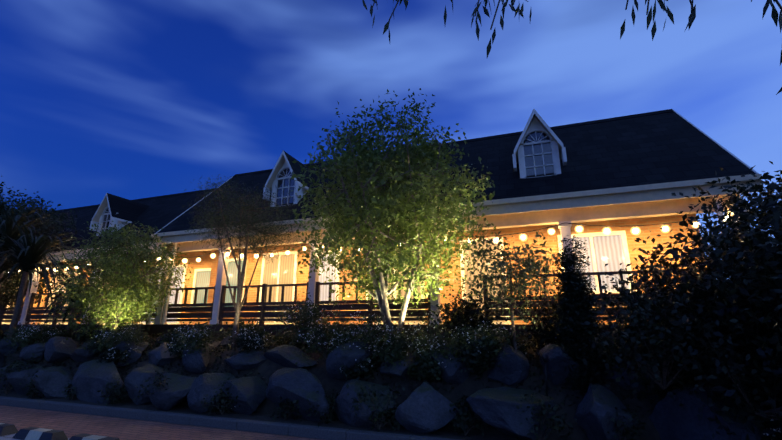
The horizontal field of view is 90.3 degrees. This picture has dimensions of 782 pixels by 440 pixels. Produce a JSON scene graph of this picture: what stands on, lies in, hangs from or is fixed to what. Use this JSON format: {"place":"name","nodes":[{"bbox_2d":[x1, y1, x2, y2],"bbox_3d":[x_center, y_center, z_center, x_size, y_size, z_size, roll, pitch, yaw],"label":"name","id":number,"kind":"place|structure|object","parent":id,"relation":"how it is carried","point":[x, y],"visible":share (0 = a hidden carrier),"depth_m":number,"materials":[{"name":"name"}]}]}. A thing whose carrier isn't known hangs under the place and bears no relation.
{"place":"outdoors","nodes":[
{"label":"outdoors","id":0,"kind":"place"},
{"bbox_2d":[74,328,102,340],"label":"shrub","id":1,"kind":"object","parent":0,"point":[82,337],"depth_m":10.63,"materials":[{"name":"green plant"}]},
{"bbox_2d":[19,250,212,323],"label":"house wing walls","id":2,"kind":"structure","parent":0,"point":[205,261],"depth_m":14.56,"materials":[{"name":"beige paint"}]},
{"bbox_2d":[2,208,210,322],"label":"window","id":3,"kind":"structure","parent":2,"relation":"in","point":[202,278],"depth_m":14.48,"materials":[{"name":"glass"}]},
{"bbox_2d":[13,188,214,250],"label":"roof","id":4,"kind":"structure","parent":2,"relation":"on","point":[159,212],"depth_m":15.64,"materials":[{"name":"black"}]},
{"bbox_2d":[0,405,322,439],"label":"brick pavement","id":5,"kind":"structure","parent":0,"point":[70,425],"depth_m":6.62,"materials":[{"name":"red brick"}]},
{"bbox_2d":[0,333,781,439],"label":"bank","id":6,"kind":"structure","parent":0,"point":[468,386],"depth_m":6.44,"materials":[{"name":"soil"}]},
{"bbox_2d":[0,176,56,292],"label":"tree","id":7,"kind":"object","parent":6,"relation":"on","point":[9,191],"depth_m":14.84,"materials":[{"name":"green plant"}]},
{"bbox_2d":[3,316,61,355],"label":"flower shrub","id":8,"kind":"object","parent":6,"relation":"on","point":[33,335],"depth_m":10.06,"materials":[{"name":"green plant"}]},
{"bbox_2d":[19,371,49,398],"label":"plant","id":9,"kind":"object","parent":6,"relation":"on","point":[31,389],"depth_m":8.50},
{"bbox_2d":[0,206,80,286],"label":"palm","id":10,"kind":"object","parent":6,"relation":"on","point":[10,229],"depth_m":11.95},
{"bbox_2d":[0,189,90,323],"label":"tree","id":11,"kind":"object","parent":6,"relation":"on","point":[20,211],"depth_m":13.89,"materials":[{"name":"green plant"}]},
{"bbox_2d":[0,209,101,355],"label":"palm","id":12,"kind":"object","parent":6,"relation":"on","point":[26,256],"depth_m":10.88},
{"bbox_2d":[33,325,76,342],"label":"shrub","id":13,"kind":"object","parent":6,"relation":"on","point":[65,334],"depth_m":10.75,"materials":[{"name":"green plant"}]},
{"bbox_2d":[22,275,107,337],"bbox_3d":[-9.152,2.523,11.131,2.151,1.974,1.948,-5,-16,19],"label":"shrub","id":14,"kind":"object","parent":6,"relation":"on","point":[53,309],"depth_m":11.02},
{"bbox_2d":[62,381,77,399],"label":"plant","id":15,"kind":"object","parent":6,"relation":"on","point":[69,392],"depth_m":8.35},
{"bbox_2d":[81,329,124,356],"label":"shrub","id":16,"kind":"object","parent":6,"relation":"on","point":[93,344],"depth_m":9.12,"materials":[{"name":"green plant"}]},
{"bbox_2d":[2,193,210,323],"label":"house","id":17,"kind":"structure","parent":6,"relation":"on","point":[100,213],"depth_m":14.57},
{"bbox_2d":[97,376,128,405],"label":"plant","id":18,"kind":"object","parent":6,"relation":"on","point":[110,397],"depth_m":7.81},
{"bbox_2d":[96,347,130,366],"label":"shrub","id":19,"kind":"object","parent":6,"relation":"on","point":[110,355],"visible":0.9,"depth_m":8.68,"materials":[{"name":"green plant"}]},
{"bbox_2d":[44,221,192,339],"bbox_3d":[-6.994,1.607,10.254,3.060,3.305,2.939,-5,-16,19],"label":"bush","id":20,"kind":"object","parent":6,"relation":"on","point":[148,299],"depth_m":9.83,"materials":[{"name":"green plant"}]},
{"bbox_2d":[108,320,149,337],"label":"shrub","id":21,"kind":"object","parent":6,"relation":"on","point":[129,326],"visible":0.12,"depth_m":10.37,"materials":[{"name":"green plant"}]},
{"bbox_2d":[156,325,188,346],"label":"shrub","id":22,"kind":"object","parent":6,"relation":"on","point":[174,332],"visible":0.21,"depth_m":9.23,"materials":[{"name":"green plant"}]},
{"bbox_2d":[164,334,195,358],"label":"shrub","id":23,"kind":"object","parent":6,"relation":"on","point":[171,348],"visible":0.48,"depth_m":8.36,"materials":[{"name":"green plant"}]},
{"bbox_2d":[201,375,239,415],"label":"plant","id":24,"kind":"object","parent":6,"relation":"on","point":[218,403],"depth_m":6.97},
{"bbox_2d":[219,319,253,341],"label":"shrub","id":25,"kind":"object","parent":6,"relation":"on","point":[225,334],"visible":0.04,"depth_m":9.41,"materials":[{"name":"green plant"}]},
{"bbox_2d":[182,174,306,349],"bbox_3d":[-3.421,0.947,9.072,2.895,4.024,2.886,-5,-16,19],"label":"tree","id":26,"kind":"object","parent":6,"relation":"on","point":[244,220],"depth_m":8.86,"materials":[{"name":"green plant"}]},
{"bbox_2d":[226,315,272,343],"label":"shrub","id":27,"kind":"object","parent":6,"relation":"on","point":[241,322],"visible":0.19,"depth_m":8.95,"materials":[{"name":"green plant"}]},
{"bbox_2d":[230,325,271,354],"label":"shrub","id":28,"kind":"object","parent":6,"relation":"on","point":[243,336],"depth_m":7.96,"materials":[{"name":"green plant"}]},
{"bbox_2d":[267,395,301,420],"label":"plant","id":29,"kind":"object","parent":6,"relation":"on","point":[282,405],"depth_m":6.56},
{"bbox_2d":[269,328,307,348],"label":"shrub","id":30,"kind":"object","parent":6,"relation":"on","point":[280,337],"visible":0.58,"depth_m":8.17,"materials":[{"name":"green plant"}]},
{"bbox_2d":[266,292,334,348],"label":"flower shrub","id":31,"kind":"object","parent":6,"relation":"on","point":[302,319],"depth_m":7.86,"materials":[{"name":"green plant"}]},
{"bbox_2d":[0,324,638,337],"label":"deck","id":32,"kind":"structure","parent":6,"relation":"on","point":[157,328],"depth_m":10.10,"materials":[{"name":"brown wood"}]},
{"bbox_2d":[18,262,100,323],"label":"house wing columns","id":33,"kind":"structure","parent":32,"relation":"on","point":[26,305],"depth_m":13.09,"materials":[{"name":"white paint"}]},
{"bbox_2d":[0,268,704,323],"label":"deck railing","id":34,"kind":"object","parent":32,"relation":"on","point":[224,308],"visible":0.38,"depth_m":9.87,"materials":[{"name":"brown wood"}]},
{"bbox_2d":[153,210,748,323],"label":"porch columns","id":35,"kind":"structure","parent":32,"relation":"on","point":[565,230],"depth_m":9.81,"materials":[{"name":"white paint"}]},
{"bbox_2d":[151,109,762,323],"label":"house","id":36,"kind":"structure","parent":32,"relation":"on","point":[644,201],"depth_m":8.34,"materials":[{"name":"white wood"}]},
{"bbox_2d":[53,212,729,267],"bbox_3d":[-7.202,1.145,11.614,28.753,0.241,0.024,-5,-16,19],"label":"string light wire","id":37,"kind":"object","parent":36,"relation":"attached to","point":[474,236],"visible":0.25,"depth_m":8.16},
{"bbox_2d":[46,217,727,270],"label":"string lights","id":38,"kind":"object","parent":37,"relation":"hanging from","point":[579,229],"depth_m":8.02},
{"bbox_2d":[294,305,365,364],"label":"flower shrub","id":39,"kind":"object","parent":6,"relation":"on","point":[321,331],"depth_m":7.29,"materials":[{"name":"green plant"}]},
{"bbox_2d":[117,336,547,396],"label":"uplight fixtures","id":40,"kind":"object","parent":6,"relation":"on","point":[544,358],"visible":0.21,"depth_m":5.96,"materials":[{"name":"metal"}]},
{"bbox_2d":[318,319,356,348],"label":"shrub","id":41,"kind":"object","parent":6,"relation":"on","point":[332,337],"depth_m":7.76,"materials":[{"name":"green plant"}]},
{"bbox_2d":[320,306,391,368],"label":"flower shrub","id":42,"kind":"object","parent":6,"relation":"on","point":[365,340],"depth_m":7.08,"materials":[{"name":"green plant"}]},
{"bbox_2d":[335,354,378,382],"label":"shrub","id":43,"kind":"object","parent":6,"relation":"on","point":[362,370],"visible":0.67,"depth_m":6.74,"materials":[{"name":"green plant"}]},
{"bbox_2d":[346,377,404,431],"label":"plant","id":44,"kind":"object","parent":6,"relation":"on","point":[379,408],"depth_m":5.95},
{"bbox_2d":[285,88,495,343],"bbox_3d":[0.061,0.009,7.936,4.138,5.328,4.321,-5,-16,19],"label":"tree","id":45,"kind":"object","parent":6,"relation":"on","point":[404,218],"depth_m":7.29,"materials":[{"name":"green plant"}]},
{"bbox_2d":[370,324,412,374],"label":"flower shrub","id":46,"kind":"object","parent":6,"relation":"on","point":[390,348],"depth_m":6.80,"materials":[{"name":"green plant"}]},
{"bbox_2d":[4,330,779,413],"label":"ground cover leaves","id":47,"kind":"object","parent":6,"relation":"on","point":[155,344],"visible":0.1,"depth_m":7.86,"materials":[{"name":"green plant"}]},
{"bbox_2d":[383,323,420,345],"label":"shrub","id":48,"kind":"object","parent":6,"relation":"on","point":[409,332],"depth_m":7.80,"materials":[{"name":"green plant"}]},
{"bbox_2d":[404,354,443,382],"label":"shrub","id":49,"kind":"object","parent":6,"relation":"on","point":[419,366],"depth_m":6.39,"materials":[{"name":"green plant"}]},
{"bbox_2d":[393,306,472,380],"bbox_3d":[0.741,2.101,6.646,1.331,1.237,1.319,-5,-16,19],"label":"flower shrub","id":50,"kind":"object","parent":6,"relation":"on","point":[430,324],"depth_m":6.56,"materials":[{"name":"green plant"}]},
{"bbox_2d":[428,287,507,343],"bbox_3d":[1.453,1.989,7.370,1.683,1.603,1.553,-5,-16,19],"label":"bush","id":51,"kind":"object","parent":6,"relation":"on","point":[473,307],"depth_m":7.23,"materials":[{"name":"green plant"}]},
{"bbox_2d":[449,392,488,437],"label":"plant","id":52,"kind":"object","parent":6,"relation":"on","point":[460,417],"depth_m":5.67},
{"bbox_2d":[450,328,502,380],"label":"shrub","id":53,"kind":"object","parent":6,"relation":"on","point":[471,364],"depth_m":6.21,"materials":[{"name":"green plant"}]},
{"bbox_2d":[444,313,520,371],"bbox_3d":[1.523,2.082,6.506,1.286,1.075,0.925,-5,-16,19],"label":"flower shrub","id":54,"kind":"object","parent":6,"relation":"on","point":[475,337],"depth_m":6.32,"materials":[{"name":"green plant"}]},
{"bbox_2d":[456,224,561,351],"bbox_3d":[1.990,1.349,6.532,1.723,2.588,1.519,-5,-16,19],"label":"small tree","id":55,"kind":"object","parent":6,"relation":"on","point":[522,276],"depth_m":6.49,"materials":[{"name":"green plant"}]},
{"bbox_2d":[517,284,612,356],"bbox_3d":[3.002,1.827,6.700,1.584,1.550,1.600,-5,-16,19],"label":"bush","id":56,"kind":"object","parent":6,"relation":"on","point":[542,332],"depth_m":6.66,"materials":[{"name":"green plant"}]},
{"bbox_2d":[550,235,608,398],"bbox_3d":[2.856,1.493,5.985,0.759,2.538,0.746,-5,-16,19],"label":"cypress tree","id":57,"kind":"object","parent":6,"relation":"on","point":[573,308],"depth_m":5.86,"materials":[{"name":"green plant"}]},
{"bbox_2d":[594,239,745,366],"bbox_3d":[4.139,1.305,5.800,2.306,2.099,1.977,-5,-16,19],"label":"bush","id":58,"kind":"object","parent":6,"relation":"on","point":[672,289],"depth_m":5.95,"materials":[{"name":"green plant"}]},
{"bbox_2d":[577,264,766,406],"bbox_3d":[3.642,1.512,5.093,2.225,1.943,1.975,-5,-16,19],"label":"bush","id":59,"kind":"object","parent":6,"relation":"on","point":[655,336],"depth_m":4.98,"materials":[{"name":"green plant"}]},
{"bbox_2d":[653,268,781,430],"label":"bush","id":60,"kind":"object","parent":6,"relation":"on","point":[764,352],"depth_m":4.42,"materials":[{"name":"green plant"}]},
{"bbox_2d":[0,0,781,278],"label":"sky","id":61,"kind":"structure","parent":0,"point":[127,99],"materials":[{"name":"blue"}]},
{"bbox_2d":[205,214,706,323],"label":"house walls","id":62,"kind":"structure","parent":0,"point":[642,234],"depth_m":9.78,"materials":[{"name":"beige paint"}]},
{"bbox_2d":[225,132,629,322],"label":"windows","id":63,"kind":"structure","parent":62,"relation":"in","point":[609,250],"depth_m":10.09,"materials":[{"name":"glass"}]},
{"bbox_2d":[157,109,755,232],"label":"house roof","id":64,"kind":"structure","parent":62,"relation":"on","point":[662,146],"depth_m":9.27,"materials":[{"name":"black"}]},
{"bbox_2d":[362,0,781,94],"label":"overhanging willow","id":65,"kind":"object","parent":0,"point":[692,16],"depth_m":2.16,"materials":[{"name":"green plant"}]},
{"bbox_2d":[760,419,781,439],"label":"plant","id":66,"kind":"object","parent":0,"point":[773,436],"depth_m":4.51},
{"label":"ground","id":67,"kind":"structure","parent":0,"visible":0},
{"bbox_2d":[0,433,69,439],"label":"parking paving","id":68,"kind":"structure","parent":67,"relation":"on","point":[7,437],"depth_m":6.05,"materials":[{"name":"grey asphalt"}]},
{"bbox_2d":[0,423,119,439],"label":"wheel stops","id":69,"kind":"object","parent":68,"relation":"on","point":[31,433],"visible":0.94,"depth_m":5.91,"materials":[{"name":"concrete"}]},
{"bbox_2d":[0,396,459,439],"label":"kerb","id":70,"kind":"structure","parent":67,"relation":"on","point":[304,431],"depth_m":6.62,"materials":[{"name":"concrete"}]},
{"bbox_2d":[0,326,781,439],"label":"boulders","id":71,"kind":"object","parent":67,"relation":"on","point":[424,408],"visible":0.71,"depth_m":6.39,"materials":[{"name":"grey stone"}]},
{"bbox_2d":[92,317,153,365],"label":"flower shrub","id":72,"kind":"object","parent":71,"relation":"on","point":[126,336],"depth_m":8.95,"materials":[{"name":"green plant"}]},
{"bbox_2d":[133,369,170,408],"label":"plant","id":73,"kind":"object","parent":71,"relation":"on","point":[158,381],"depth_m":7.40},
{"bbox_2d":[166,318,221,358],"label":"flower shrub","id":74,"kind":"object","parent":71,"relation":"on","point":[197,333],"depth_m":8.19,"materials":[{"name":"green plant"}]},
{"bbox_2d":[507,390,576,439],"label":"plant","id":75,"kind":"object","parent":67,"relation":"on","point":[559,419],"depth_m":5.27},
{"bbox_2d":[583,398,646,439],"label":"plant","id":76,"kind":"object","parent":67,"relation":"on","point":[633,415],"depth_m":4.99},
{"bbox_2d":[616,161,781,439],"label":"bush","id":77,"kind":"object","parent":67,"relation":"on","point":[755,241],"depth_m":4.56,"materials":[{"name":"green plant"}]}
]}

